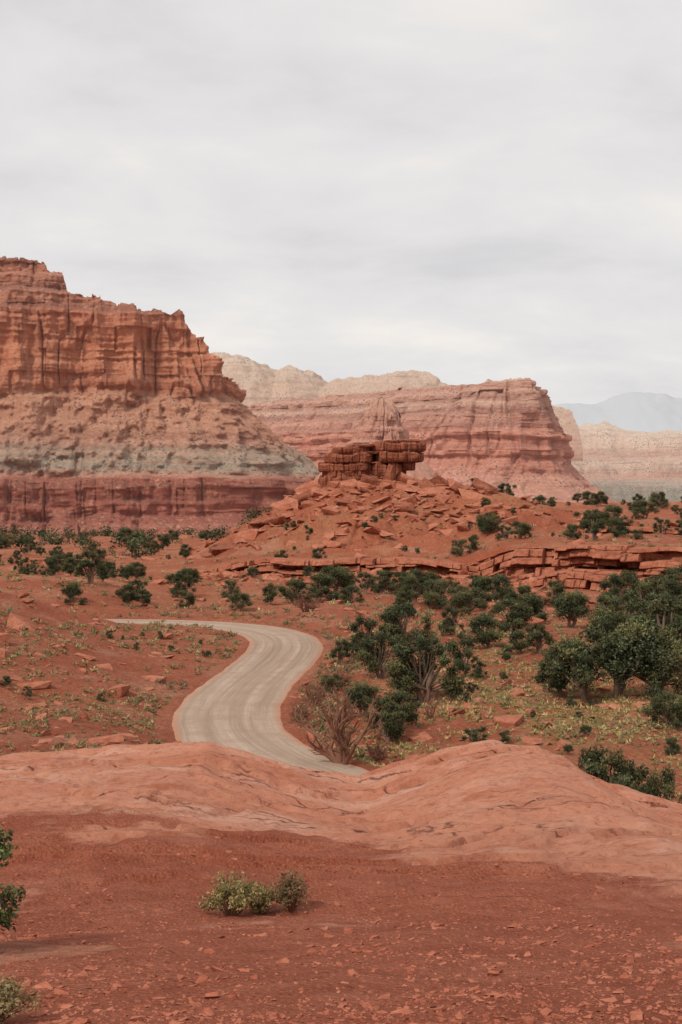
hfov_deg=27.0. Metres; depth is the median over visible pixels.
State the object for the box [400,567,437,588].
juniper tree
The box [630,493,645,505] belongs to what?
juniper tree
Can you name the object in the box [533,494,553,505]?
juniper tree
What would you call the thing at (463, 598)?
juniper tree
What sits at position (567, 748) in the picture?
juniper tree
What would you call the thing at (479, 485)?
boulder
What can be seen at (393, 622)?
juniper tree
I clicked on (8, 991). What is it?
desert shrub
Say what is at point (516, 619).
juniper tree
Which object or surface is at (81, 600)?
juniper tree
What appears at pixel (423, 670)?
juniper tree
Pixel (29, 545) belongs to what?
juniper tree
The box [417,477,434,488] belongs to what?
boulder
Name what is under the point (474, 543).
juniper tree
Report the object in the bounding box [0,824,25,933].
juniper tree
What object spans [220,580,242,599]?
juniper tree
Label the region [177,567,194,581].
juniper tree
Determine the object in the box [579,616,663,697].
juniper tree
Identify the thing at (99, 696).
juniper tree
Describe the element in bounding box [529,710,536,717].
juniper tree
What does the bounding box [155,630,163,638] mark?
juniper tree
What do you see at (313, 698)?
bare shrub
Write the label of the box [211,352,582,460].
sandstone domes
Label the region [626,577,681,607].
juniper tree
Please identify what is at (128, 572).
juniper tree
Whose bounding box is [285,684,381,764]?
dead tree
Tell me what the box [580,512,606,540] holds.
juniper tree
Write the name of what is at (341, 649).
juniper tree
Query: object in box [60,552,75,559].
juniper tree
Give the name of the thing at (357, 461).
butte caprock
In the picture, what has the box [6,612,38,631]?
boulder
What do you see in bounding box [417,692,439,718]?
bare shrub
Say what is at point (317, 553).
juniper tree
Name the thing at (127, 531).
juniper tree
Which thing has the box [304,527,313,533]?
juniper tree
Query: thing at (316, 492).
boulder
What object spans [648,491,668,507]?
juniper tree
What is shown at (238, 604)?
juniper tree
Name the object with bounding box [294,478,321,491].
boulder
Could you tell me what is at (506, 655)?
juniper tree
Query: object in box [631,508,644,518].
juniper tree
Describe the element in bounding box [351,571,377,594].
juniper tree
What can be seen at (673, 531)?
rock ledge
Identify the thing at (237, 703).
dirt road
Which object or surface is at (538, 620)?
boulder
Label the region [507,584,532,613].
juniper tree
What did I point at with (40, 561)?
rock ledge
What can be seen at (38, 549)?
juniper tree
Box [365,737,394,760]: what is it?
bare shrub
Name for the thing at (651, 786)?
juniper tree
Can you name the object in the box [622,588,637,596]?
juniper tree
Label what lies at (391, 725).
juniper tree
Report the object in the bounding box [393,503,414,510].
boulder
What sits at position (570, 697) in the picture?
juniper tree
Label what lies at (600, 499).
juniper tree
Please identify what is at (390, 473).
boulder
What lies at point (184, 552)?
juniper tree
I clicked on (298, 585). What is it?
juniper tree
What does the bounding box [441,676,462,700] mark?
juniper tree
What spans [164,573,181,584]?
juniper tree
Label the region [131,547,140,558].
juniper tree
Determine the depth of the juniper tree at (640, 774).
51.03 m
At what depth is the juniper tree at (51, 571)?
196.86 m
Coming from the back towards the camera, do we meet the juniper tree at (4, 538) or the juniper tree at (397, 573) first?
the juniper tree at (4, 538)
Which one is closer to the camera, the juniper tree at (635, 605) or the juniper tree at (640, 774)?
the juniper tree at (640, 774)
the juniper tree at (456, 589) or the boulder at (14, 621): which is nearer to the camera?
the boulder at (14, 621)
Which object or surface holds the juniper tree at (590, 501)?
on the ground at (50, 614)
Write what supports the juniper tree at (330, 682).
on the ground at (50, 614)
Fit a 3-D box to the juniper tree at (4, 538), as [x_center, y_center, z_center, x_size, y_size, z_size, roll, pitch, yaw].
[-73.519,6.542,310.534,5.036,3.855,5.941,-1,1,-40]
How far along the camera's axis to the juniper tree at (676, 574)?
179.72 m
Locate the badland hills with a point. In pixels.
(617, 464)
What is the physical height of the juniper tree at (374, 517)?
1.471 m
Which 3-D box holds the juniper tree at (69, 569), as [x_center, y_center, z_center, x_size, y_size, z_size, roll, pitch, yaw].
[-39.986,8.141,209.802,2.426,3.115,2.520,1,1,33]
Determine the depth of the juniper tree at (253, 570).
225.13 m
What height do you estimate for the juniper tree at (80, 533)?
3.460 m
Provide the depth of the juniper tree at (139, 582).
177.82 m
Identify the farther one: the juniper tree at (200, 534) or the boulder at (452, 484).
the juniper tree at (200, 534)
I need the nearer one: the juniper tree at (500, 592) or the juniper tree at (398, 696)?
the juniper tree at (398, 696)
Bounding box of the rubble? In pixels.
[0,477,681,803]
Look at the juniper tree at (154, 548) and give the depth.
282.27 m
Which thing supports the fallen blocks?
on the ground at (50, 614)
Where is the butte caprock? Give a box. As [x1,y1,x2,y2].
[318,439,425,487]
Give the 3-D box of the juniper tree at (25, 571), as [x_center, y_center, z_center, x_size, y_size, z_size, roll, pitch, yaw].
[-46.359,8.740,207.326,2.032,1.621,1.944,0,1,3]
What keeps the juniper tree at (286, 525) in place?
on the ground at (50, 614)
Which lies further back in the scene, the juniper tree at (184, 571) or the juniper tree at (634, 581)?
the juniper tree at (184, 571)
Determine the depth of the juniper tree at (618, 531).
247.16 m
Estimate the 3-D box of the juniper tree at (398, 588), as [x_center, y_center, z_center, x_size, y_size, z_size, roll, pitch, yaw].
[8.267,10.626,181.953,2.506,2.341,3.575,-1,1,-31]
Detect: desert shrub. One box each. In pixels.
[0,972,44,1023]
[196,869,264,915]
[249,880,281,913]
[269,867,314,911]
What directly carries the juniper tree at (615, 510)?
on the ground at (50, 614)
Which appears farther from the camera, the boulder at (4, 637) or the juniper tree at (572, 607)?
the juniper tree at (572, 607)
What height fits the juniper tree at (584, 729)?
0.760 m
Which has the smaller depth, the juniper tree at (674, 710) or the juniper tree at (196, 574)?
the juniper tree at (674, 710)
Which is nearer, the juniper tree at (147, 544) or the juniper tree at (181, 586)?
the juniper tree at (181, 586)
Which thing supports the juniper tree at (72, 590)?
on the ground at (50, 614)
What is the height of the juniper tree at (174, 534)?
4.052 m
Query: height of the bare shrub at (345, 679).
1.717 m
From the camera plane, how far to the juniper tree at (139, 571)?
213.53 m
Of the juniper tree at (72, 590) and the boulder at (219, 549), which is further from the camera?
the boulder at (219, 549)
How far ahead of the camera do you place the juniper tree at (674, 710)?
83.79 m
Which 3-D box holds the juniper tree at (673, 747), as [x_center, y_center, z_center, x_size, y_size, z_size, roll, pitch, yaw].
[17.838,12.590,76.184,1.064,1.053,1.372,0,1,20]
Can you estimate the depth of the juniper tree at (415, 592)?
177.86 m
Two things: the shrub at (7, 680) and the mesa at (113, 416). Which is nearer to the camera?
the shrub at (7, 680)
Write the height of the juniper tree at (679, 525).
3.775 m
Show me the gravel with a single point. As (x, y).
(545, 1012)
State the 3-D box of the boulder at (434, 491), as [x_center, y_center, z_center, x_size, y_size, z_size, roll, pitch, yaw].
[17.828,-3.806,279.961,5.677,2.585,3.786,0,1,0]
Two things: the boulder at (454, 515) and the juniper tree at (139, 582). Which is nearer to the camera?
the juniper tree at (139, 582)
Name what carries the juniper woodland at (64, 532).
on the ground at (50, 614)
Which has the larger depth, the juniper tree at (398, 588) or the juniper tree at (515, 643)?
the juniper tree at (398, 588)
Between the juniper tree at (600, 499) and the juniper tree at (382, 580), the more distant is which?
the juniper tree at (600, 499)
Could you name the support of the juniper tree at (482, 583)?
on the ground at (50, 614)
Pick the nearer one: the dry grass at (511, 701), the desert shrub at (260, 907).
the desert shrub at (260, 907)
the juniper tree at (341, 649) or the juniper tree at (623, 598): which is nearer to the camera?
the juniper tree at (341, 649)
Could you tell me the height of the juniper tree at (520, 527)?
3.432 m
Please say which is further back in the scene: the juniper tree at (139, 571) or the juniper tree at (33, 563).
the juniper tree at (33, 563)
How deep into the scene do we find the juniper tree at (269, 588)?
177.84 m
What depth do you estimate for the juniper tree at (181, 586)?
189.94 m
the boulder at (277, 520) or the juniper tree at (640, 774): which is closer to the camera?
the juniper tree at (640, 774)
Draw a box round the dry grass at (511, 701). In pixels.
[311,609,681,796]
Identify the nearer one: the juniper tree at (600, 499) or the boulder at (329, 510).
the boulder at (329, 510)
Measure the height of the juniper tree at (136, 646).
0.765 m
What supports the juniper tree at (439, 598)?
on the ground at (50, 614)
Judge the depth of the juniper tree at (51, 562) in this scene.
204.47 m
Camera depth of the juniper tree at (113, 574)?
204.69 m
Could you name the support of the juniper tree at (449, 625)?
on the ground at (50, 614)
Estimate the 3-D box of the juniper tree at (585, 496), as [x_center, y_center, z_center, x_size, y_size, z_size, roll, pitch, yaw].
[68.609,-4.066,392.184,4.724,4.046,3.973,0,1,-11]
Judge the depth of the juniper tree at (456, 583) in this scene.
198.39 m
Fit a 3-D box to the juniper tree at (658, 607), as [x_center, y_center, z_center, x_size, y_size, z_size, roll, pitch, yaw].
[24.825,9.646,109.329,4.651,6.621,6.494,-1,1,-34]
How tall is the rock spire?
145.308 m
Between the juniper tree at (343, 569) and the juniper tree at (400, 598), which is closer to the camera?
the juniper tree at (400, 598)
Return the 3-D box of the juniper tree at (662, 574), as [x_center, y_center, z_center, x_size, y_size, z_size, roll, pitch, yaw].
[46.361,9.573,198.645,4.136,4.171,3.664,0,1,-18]
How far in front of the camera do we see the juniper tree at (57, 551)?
277.56 m
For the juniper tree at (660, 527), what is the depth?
255.06 m
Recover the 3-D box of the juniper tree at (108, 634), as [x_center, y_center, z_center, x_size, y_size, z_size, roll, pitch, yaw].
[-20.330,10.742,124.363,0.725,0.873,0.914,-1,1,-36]
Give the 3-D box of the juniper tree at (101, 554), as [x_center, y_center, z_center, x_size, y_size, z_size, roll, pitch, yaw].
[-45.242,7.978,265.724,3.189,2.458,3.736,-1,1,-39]
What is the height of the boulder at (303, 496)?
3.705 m
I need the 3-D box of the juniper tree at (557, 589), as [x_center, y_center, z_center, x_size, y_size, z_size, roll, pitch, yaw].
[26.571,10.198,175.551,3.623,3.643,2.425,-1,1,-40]
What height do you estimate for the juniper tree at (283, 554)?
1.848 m
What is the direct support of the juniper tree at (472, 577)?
on the ground at (50, 614)
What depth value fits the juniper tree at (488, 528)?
248.75 m
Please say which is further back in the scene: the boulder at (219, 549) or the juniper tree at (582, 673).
the boulder at (219, 549)
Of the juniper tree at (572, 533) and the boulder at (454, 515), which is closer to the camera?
the juniper tree at (572, 533)
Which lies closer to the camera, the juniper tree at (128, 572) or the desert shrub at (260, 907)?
the desert shrub at (260, 907)
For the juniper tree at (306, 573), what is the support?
on the ground at (50, 614)
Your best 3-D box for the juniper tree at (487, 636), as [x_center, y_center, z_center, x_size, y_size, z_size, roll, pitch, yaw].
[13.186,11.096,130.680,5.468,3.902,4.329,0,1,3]
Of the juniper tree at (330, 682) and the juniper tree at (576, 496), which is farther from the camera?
the juniper tree at (576, 496)
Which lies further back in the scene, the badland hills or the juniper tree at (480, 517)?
the badland hills
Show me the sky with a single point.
(458, 192)
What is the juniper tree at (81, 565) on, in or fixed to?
on the ground at (50, 614)
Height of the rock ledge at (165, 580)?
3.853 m
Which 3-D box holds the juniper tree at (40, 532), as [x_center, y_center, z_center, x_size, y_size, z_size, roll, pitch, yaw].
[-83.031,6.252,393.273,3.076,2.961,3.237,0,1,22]
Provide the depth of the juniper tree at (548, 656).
97.82 m
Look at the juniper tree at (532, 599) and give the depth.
151.74 m
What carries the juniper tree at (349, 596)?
on the ground at (50, 614)
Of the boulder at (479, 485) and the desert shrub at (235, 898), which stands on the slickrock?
the desert shrub at (235, 898)
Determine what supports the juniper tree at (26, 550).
on the ground at (50, 614)
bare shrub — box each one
[289,698,316,719]
[293,593,323,611]
[297,674,331,707]
[332,666,351,686]
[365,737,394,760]
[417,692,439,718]
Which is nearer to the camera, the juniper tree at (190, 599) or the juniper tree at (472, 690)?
the juniper tree at (472, 690)
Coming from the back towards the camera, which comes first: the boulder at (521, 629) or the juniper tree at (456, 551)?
the juniper tree at (456, 551)
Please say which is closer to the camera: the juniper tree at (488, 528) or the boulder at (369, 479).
the juniper tree at (488, 528)
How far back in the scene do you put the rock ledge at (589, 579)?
200.78 m
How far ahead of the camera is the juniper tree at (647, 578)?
195.50 m
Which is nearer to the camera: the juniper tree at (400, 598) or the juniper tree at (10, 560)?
the juniper tree at (400, 598)
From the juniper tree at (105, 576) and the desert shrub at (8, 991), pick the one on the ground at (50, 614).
the juniper tree at (105, 576)
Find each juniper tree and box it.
[0,533,17,548]
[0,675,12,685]
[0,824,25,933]
[7,557,13,563]
[12,550,22,560]
[13,556,30,573]
[17,567,29,574]
[19,548,28,554]
[21,686,31,695]
[24,537,35,551]
[28,565,38,574]
[30,560,39,566]
[35,546,46,555]
[37,529,46,536]
[38,556,64,575]
[47,569,55,575]
[49,554,62,565]
[53,546,63,554]
[59,580,84,598]
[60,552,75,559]
[62,557,76,574]
[64,598,71,604]
[73,531,89,542]
[73,550,109,584]
[78,597,87,604]
[87,544,96,551]
[94,548,106,558]
[94,560,115,577]
[96,693,104,701]
[97,571,107,581]
[105,630,113,638]
[109,570,119,578]
[115,526,131,543]
[116,584,137,605]
[119,563,135,579]
[127,534,139,542]
[127,543,136,554]
[128,579,148,597]
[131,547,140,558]
[131,562,146,578]
[133,643,139,649]
[135,588,152,605]
[142,536,156,547]
[149,543,159,554]
[154,534,171,549]
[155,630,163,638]
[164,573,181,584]
[166,529,179,542]
[168,571,196,597]
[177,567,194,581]
[177,592,195,608]
[178,544,192,558]
[183,567,202,585]
[198,531,212,538]
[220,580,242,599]
[225,592,253,610]
[246,566,259,577]
[261,583,281,604]
[276,576,315,603]
[278,549,288,557]
[281,523,289,530]
[301,566,314,576]
[301,570,341,602]
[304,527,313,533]
[311,547,327,558]
[318,565,358,591]
[318,673,343,691]
[329,639,352,663]
[334,565,350,586]
[338,585,365,604]
[342,680,380,716]
[345,615,384,654]
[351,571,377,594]
[353,631,406,677]
[364,694,409,742]
[370,515,377,522]
[372,569,397,592]
[377,570,392,593]
[378,600,436,646]
[381,632,468,701]
[383,690,421,725]
[385,661,421,691]
[389,570,412,591]
[393,586,411,601]
[393,591,411,605]
[394,573,417,589]
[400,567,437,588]
[401,575,427,602]
[420,577,458,608]
[421,585,437,598]
[437,606,464,634]
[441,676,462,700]
[446,587,489,615]
[448,581,460,590]
[449,538,473,555]
[450,586,476,607]
[452,647,481,678]
[455,612,511,647]
[461,725,488,742]
[462,692,470,701]
[466,682,478,692]
[467,534,479,550]
[468,574,481,595]
[470,575,494,596]
[470,660,487,677]
[474,511,503,533]
[476,518,503,534]
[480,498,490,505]
[482,572,515,601]
[484,596,534,634]
[497,483,516,495]
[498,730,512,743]
[499,524,512,538]
[499,629,530,652]
[499,671,507,680]
[501,652,510,661]
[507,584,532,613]
[507,592,549,621]
[508,521,534,537]
[523,622,556,653]
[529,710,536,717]
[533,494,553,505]
[534,645,580,696]
[538,633,608,702]
[543,580,566,606]
[549,589,592,627]
[562,523,581,539]
[562,744,573,754]
[565,694,577,705]
[571,493,581,501]
[574,509,606,529]
[574,711,582,716]
[576,744,637,789]
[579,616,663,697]
[579,724,591,735]
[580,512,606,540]
[581,491,594,500]
[582,605,630,643]
[583,499,595,504]
[588,592,625,627]
[593,491,607,506]
[596,572,627,610]
[600,503,633,525]
[600,570,641,595]
[607,517,630,537]
[612,759,649,791]
[617,594,640,614]
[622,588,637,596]
[622,588,681,641]
[624,629,681,699]
[626,576,650,603]
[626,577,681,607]
[626,594,681,656]
[629,529,643,538]
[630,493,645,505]
[630,499,659,518]
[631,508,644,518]
[638,765,677,800]
[641,575,664,582]
[641,689,681,728]
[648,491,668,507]
[652,516,670,533]
[654,575,674,592]
[658,566,676,577]
[662,564,681,584]
[664,737,681,754]
[670,505,678,513]
[674,519,681,534]
[676,508,681,518]
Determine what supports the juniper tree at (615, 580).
on the ground at (50, 614)
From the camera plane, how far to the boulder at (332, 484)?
288.78 m
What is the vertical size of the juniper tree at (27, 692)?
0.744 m
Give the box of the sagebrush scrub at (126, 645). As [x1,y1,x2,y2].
[0,500,681,800]
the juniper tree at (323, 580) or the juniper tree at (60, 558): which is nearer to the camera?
the juniper tree at (323, 580)
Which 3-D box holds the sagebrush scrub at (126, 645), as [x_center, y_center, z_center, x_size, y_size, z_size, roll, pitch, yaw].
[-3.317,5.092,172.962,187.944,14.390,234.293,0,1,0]
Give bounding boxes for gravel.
[0,787,681,1023]
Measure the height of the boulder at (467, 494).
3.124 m
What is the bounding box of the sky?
[0,0,681,404]
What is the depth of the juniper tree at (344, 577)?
195.73 m
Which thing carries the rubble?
on the ground at (50, 614)
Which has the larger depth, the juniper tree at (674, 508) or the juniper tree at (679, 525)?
the juniper tree at (674, 508)
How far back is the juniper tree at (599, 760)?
49.86 m
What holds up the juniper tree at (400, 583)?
on the ground at (50, 614)
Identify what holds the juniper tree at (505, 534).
on the ground at (50, 614)
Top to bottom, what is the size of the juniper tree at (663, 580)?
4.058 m
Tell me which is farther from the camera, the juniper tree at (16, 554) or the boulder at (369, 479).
the boulder at (369, 479)
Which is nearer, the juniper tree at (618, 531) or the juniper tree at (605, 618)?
the juniper tree at (605, 618)
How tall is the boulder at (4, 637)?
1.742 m
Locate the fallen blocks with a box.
[14,479,681,726]
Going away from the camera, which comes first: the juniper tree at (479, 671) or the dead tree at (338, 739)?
the dead tree at (338, 739)
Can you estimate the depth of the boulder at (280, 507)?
283.14 m
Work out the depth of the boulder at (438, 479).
292.04 m
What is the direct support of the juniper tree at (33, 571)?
on the ground at (50, 614)
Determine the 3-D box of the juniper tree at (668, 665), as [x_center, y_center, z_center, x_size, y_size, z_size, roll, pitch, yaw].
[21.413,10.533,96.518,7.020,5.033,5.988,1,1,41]
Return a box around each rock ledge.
[6,558,92,563]
[152,578,194,584]
[210,556,479,576]
[471,544,681,577]
[501,569,681,591]
[578,525,680,535]
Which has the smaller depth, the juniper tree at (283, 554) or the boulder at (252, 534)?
the juniper tree at (283, 554)
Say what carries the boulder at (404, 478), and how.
on the ground at (50, 614)
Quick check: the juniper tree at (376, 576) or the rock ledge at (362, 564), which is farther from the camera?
the rock ledge at (362, 564)
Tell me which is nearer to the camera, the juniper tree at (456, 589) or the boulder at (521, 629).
the boulder at (521, 629)
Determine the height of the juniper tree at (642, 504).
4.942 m
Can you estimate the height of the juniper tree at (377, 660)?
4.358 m
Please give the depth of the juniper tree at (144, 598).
171.87 m
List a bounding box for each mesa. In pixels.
[0,256,320,533]
[245,378,617,502]
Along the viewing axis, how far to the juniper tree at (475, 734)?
78.10 m
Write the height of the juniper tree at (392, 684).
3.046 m
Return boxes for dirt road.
[105,619,368,774]
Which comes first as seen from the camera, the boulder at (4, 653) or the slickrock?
the slickrock
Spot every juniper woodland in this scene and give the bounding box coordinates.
[0,507,271,555]
[0,527,114,534]
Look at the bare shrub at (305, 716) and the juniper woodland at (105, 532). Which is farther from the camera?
the juniper woodland at (105, 532)
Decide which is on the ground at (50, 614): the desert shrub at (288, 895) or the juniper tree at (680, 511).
the juniper tree at (680, 511)
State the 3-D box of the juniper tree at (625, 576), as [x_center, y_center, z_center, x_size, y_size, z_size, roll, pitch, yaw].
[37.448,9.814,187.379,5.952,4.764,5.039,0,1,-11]
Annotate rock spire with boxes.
[314,397,435,479]
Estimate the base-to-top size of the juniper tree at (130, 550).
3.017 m
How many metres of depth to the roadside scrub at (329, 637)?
111.49 m
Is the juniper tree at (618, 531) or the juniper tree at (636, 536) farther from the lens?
the juniper tree at (618, 531)
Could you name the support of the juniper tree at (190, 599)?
on the ground at (50, 614)
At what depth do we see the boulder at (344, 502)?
276.76 m
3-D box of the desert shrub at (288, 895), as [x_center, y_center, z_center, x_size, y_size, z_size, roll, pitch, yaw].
[-0.390,3.002,11.251,0.372,0.371,0.384,0,1,0]
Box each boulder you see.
[0,633,9,646]
[0,648,12,657]
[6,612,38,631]
[209,542,237,554]
[234,529,260,542]
[249,516,285,525]
[271,498,297,515]
[293,489,312,503]
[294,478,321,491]
[310,487,332,497]
[321,506,340,515]
[326,481,339,487]
[334,499,359,505]
[339,478,356,490]
[356,484,376,492]
[360,474,380,484]
[383,464,395,480]
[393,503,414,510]
[401,472,412,482]
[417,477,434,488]
[419,486,445,495]
[432,473,446,484]
[446,512,462,517]
[447,478,464,490]
[458,488,487,499]
[472,477,496,494]
[512,626,526,633]
[525,617,544,628]
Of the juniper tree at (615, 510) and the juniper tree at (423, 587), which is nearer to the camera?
the juniper tree at (423, 587)
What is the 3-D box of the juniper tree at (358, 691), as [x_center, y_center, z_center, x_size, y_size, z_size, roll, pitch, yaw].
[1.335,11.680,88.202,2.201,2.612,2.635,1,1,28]
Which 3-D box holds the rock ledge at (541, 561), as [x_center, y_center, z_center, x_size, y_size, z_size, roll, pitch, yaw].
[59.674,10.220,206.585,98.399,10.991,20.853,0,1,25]
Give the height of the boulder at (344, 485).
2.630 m
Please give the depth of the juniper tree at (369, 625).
121.51 m
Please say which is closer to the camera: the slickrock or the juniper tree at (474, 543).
the slickrock
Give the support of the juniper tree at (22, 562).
on the ground at (50, 614)
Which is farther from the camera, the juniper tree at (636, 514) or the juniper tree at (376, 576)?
the juniper tree at (636, 514)
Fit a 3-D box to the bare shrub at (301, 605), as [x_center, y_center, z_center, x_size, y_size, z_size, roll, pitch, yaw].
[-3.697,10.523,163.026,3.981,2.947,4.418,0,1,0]
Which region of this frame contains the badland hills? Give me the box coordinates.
[571,421,681,500]
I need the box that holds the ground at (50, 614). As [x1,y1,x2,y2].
[0,481,681,801]
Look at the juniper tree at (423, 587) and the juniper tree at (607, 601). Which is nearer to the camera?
the juniper tree at (607, 601)
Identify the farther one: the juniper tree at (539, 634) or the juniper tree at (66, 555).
the juniper tree at (66, 555)
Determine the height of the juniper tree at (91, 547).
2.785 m
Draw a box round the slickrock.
[0,740,681,1023]
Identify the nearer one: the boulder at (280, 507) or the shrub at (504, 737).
the shrub at (504, 737)
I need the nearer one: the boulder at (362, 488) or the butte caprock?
the boulder at (362, 488)
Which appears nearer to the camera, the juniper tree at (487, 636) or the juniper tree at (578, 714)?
the juniper tree at (578, 714)
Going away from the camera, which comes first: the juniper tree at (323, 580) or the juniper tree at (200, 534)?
the juniper tree at (323, 580)
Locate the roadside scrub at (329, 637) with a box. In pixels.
[89,610,369,757]
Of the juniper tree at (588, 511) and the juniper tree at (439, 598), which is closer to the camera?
the juniper tree at (439, 598)
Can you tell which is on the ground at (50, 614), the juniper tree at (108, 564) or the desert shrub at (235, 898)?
the juniper tree at (108, 564)
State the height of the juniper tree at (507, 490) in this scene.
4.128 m
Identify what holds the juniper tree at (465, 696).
on the ground at (50, 614)
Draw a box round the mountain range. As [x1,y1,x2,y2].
[552,392,681,431]
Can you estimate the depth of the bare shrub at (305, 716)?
88.19 m
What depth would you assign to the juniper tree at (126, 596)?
169.54 m
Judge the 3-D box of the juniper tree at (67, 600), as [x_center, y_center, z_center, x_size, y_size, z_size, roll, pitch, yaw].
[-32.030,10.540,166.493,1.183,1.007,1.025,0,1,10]
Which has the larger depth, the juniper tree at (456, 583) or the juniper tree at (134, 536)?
the juniper tree at (134, 536)
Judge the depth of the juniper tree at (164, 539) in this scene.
310.30 m
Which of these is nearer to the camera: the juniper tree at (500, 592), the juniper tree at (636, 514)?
the juniper tree at (500, 592)
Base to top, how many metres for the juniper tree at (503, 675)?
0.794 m
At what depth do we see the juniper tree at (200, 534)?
399.12 m
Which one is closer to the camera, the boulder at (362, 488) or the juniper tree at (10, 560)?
the juniper tree at (10, 560)
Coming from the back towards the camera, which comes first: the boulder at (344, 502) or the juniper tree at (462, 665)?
the boulder at (344, 502)

